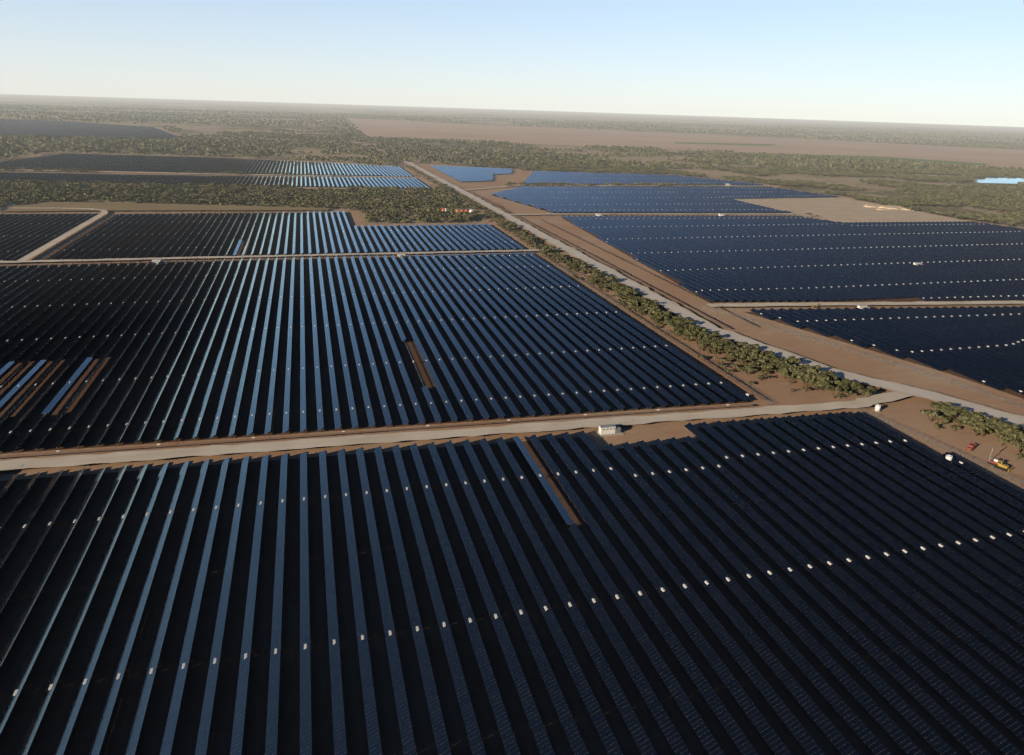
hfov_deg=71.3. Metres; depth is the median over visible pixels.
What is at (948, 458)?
site tank
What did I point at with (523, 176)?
soil
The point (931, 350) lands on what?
tracker drives
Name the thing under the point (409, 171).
soil
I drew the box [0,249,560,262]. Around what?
service road
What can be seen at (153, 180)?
tracker drives
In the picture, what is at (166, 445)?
verge
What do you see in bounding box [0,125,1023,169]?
scrub trees
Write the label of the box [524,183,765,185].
soil
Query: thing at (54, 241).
road
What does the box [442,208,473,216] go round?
buildings
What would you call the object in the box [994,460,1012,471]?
loader
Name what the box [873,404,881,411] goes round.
site tank
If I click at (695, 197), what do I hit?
tracker drives
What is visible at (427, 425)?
combiner cabinets
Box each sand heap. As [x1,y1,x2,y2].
[863,204,882,207]
[878,205,904,208]
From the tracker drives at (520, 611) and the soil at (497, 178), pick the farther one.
the soil at (497, 178)
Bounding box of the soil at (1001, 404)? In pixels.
[678,301,1023,415]
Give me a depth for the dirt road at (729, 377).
385.99 m
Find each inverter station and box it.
[151,259,165,264]
[397,253,407,257]
[595,420,623,436]
[857,305,869,310]
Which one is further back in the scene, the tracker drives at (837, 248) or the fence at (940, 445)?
the tracker drives at (837, 248)
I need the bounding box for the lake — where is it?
[971,177,1023,183]
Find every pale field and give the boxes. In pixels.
[0,99,65,101]
[163,104,205,106]
[675,129,1022,141]
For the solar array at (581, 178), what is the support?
on the soil at (652, 184)
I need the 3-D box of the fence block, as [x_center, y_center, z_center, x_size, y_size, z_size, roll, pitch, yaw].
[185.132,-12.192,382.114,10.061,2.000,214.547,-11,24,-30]
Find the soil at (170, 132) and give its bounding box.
[13,123,178,139]
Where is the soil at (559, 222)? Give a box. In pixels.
[538,214,1023,311]
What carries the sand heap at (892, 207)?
on the soil pad
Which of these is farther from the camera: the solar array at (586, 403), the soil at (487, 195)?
the soil at (487, 195)
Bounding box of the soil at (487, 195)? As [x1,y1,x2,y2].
[473,186,855,215]
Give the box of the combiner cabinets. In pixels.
[56,404,729,451]
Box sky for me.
[0,0,1023,126]
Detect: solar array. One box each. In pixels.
[0,119,174,138]
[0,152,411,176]
[0,171,428,187]
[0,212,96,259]
[0,252,748,452]
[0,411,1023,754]
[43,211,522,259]
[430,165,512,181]
[491,186,838,212]
[523,171,763,184]
[561,215,1023,301]
[750,306,1023,394]
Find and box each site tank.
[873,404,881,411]
[945,454,952,462]
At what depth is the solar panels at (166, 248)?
653.66 m
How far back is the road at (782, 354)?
403.43 m
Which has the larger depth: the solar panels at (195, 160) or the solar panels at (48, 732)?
the solar panels at (195, 160)
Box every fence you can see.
[547,257,771,405]
[858,406,1022,483]
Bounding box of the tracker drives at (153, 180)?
[2,172,403,185]
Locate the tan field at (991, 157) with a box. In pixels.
[347,118,1023,169]
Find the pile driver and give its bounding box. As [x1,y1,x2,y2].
[987,447,998,465]
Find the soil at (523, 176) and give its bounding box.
[506,171,787,186]
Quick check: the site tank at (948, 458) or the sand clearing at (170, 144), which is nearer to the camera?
the site tank at (948, 458)
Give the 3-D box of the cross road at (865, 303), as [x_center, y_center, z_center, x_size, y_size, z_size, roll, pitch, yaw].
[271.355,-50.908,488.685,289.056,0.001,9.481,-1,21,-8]
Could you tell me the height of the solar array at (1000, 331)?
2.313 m
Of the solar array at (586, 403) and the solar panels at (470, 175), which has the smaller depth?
the solar array at (586, 403)
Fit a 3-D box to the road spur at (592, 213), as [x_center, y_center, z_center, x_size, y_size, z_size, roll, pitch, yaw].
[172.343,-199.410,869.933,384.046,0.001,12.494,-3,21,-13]
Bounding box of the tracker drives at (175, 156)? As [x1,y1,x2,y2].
[13,153,407,173]
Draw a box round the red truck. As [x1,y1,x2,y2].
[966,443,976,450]
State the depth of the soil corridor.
333.21 m
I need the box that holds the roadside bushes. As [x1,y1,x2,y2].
[406,165,1023,459]
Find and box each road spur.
[458,185,738,190]
[500,213,681,214]
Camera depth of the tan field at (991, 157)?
3006.11 m
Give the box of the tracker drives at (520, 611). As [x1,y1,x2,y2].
[0,439,1023,695]
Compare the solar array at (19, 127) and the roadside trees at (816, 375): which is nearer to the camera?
the roadside trees at (816, 375)
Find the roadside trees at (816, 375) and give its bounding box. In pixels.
[441,184,1023,452]
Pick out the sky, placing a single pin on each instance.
(951, 62)
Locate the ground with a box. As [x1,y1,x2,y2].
[0,94,1023,227]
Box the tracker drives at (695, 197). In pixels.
[517,188,828,211]
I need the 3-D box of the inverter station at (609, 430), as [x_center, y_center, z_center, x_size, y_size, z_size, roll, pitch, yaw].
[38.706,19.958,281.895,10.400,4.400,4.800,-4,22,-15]
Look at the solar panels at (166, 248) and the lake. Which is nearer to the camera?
the solar panels at (166, 248)
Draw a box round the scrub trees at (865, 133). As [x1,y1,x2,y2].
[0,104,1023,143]
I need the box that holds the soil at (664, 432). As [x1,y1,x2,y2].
[0,253,812,480]
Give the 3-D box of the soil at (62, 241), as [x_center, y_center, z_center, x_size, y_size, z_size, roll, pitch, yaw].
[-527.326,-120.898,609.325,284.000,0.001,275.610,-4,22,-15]
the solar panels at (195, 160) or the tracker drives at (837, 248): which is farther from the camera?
the solar panels at (195, 160)
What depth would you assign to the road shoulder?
409.05 m
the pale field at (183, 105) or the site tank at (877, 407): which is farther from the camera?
the pale field at (183, 105)
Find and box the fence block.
[705,308,1023,408]
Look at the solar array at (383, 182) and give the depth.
1095.70 m
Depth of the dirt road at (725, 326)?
562.72 m
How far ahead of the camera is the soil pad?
972.50 m
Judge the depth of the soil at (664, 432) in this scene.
279.82 m
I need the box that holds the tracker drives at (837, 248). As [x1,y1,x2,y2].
[582,217,1023,297]
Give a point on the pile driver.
(993, 462)
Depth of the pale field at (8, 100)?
8402.63 m
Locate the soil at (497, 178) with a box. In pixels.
[416,164,523,184]
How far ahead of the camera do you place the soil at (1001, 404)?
390.75 m
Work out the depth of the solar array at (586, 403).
365.50 m
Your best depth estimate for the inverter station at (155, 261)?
538.78 m
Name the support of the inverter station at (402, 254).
on the soil at (664, 432)
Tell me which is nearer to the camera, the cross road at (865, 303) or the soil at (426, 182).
the cross road at (865, 303)
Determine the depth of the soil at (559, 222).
610.71 m
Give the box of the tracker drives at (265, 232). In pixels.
[54,213,512,250]
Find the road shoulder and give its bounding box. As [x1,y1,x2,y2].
[391,155,1023,427]
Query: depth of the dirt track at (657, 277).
540.18 m
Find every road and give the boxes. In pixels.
[0,169,389,176]
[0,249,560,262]
[0,392,909,470]
[15,207,107,261]
[392,155,1023,424]
[707,301,1023,306]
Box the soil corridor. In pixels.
[399,163,1023,492]
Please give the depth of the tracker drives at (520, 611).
201.65 m
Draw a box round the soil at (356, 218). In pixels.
[21,211,539,265]
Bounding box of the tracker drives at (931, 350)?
[760,313,1023,391]
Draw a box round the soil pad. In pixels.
[730,197,970,222]
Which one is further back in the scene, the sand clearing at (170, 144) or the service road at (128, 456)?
the sand clearing at (170, 144)
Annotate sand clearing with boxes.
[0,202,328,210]
[130,139,224,144]
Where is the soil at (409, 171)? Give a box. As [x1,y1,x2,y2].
[0,153,426,178]
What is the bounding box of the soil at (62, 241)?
[0,212,114,265]
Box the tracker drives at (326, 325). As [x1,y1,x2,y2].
[0,254,721,432]
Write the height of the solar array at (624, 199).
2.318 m
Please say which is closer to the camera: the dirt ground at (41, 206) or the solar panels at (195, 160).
the dirt ground at (41, 206)
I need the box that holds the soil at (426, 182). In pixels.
[0,171,444,190]
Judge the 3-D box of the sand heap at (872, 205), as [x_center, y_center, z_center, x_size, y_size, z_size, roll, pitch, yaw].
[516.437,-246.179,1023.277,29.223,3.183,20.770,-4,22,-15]
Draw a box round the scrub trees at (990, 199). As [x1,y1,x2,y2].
[0,163,1023,226]
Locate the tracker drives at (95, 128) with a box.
[0,120,160,137]
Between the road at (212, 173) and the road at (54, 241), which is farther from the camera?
the road at (212, 173)
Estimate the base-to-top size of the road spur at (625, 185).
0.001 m

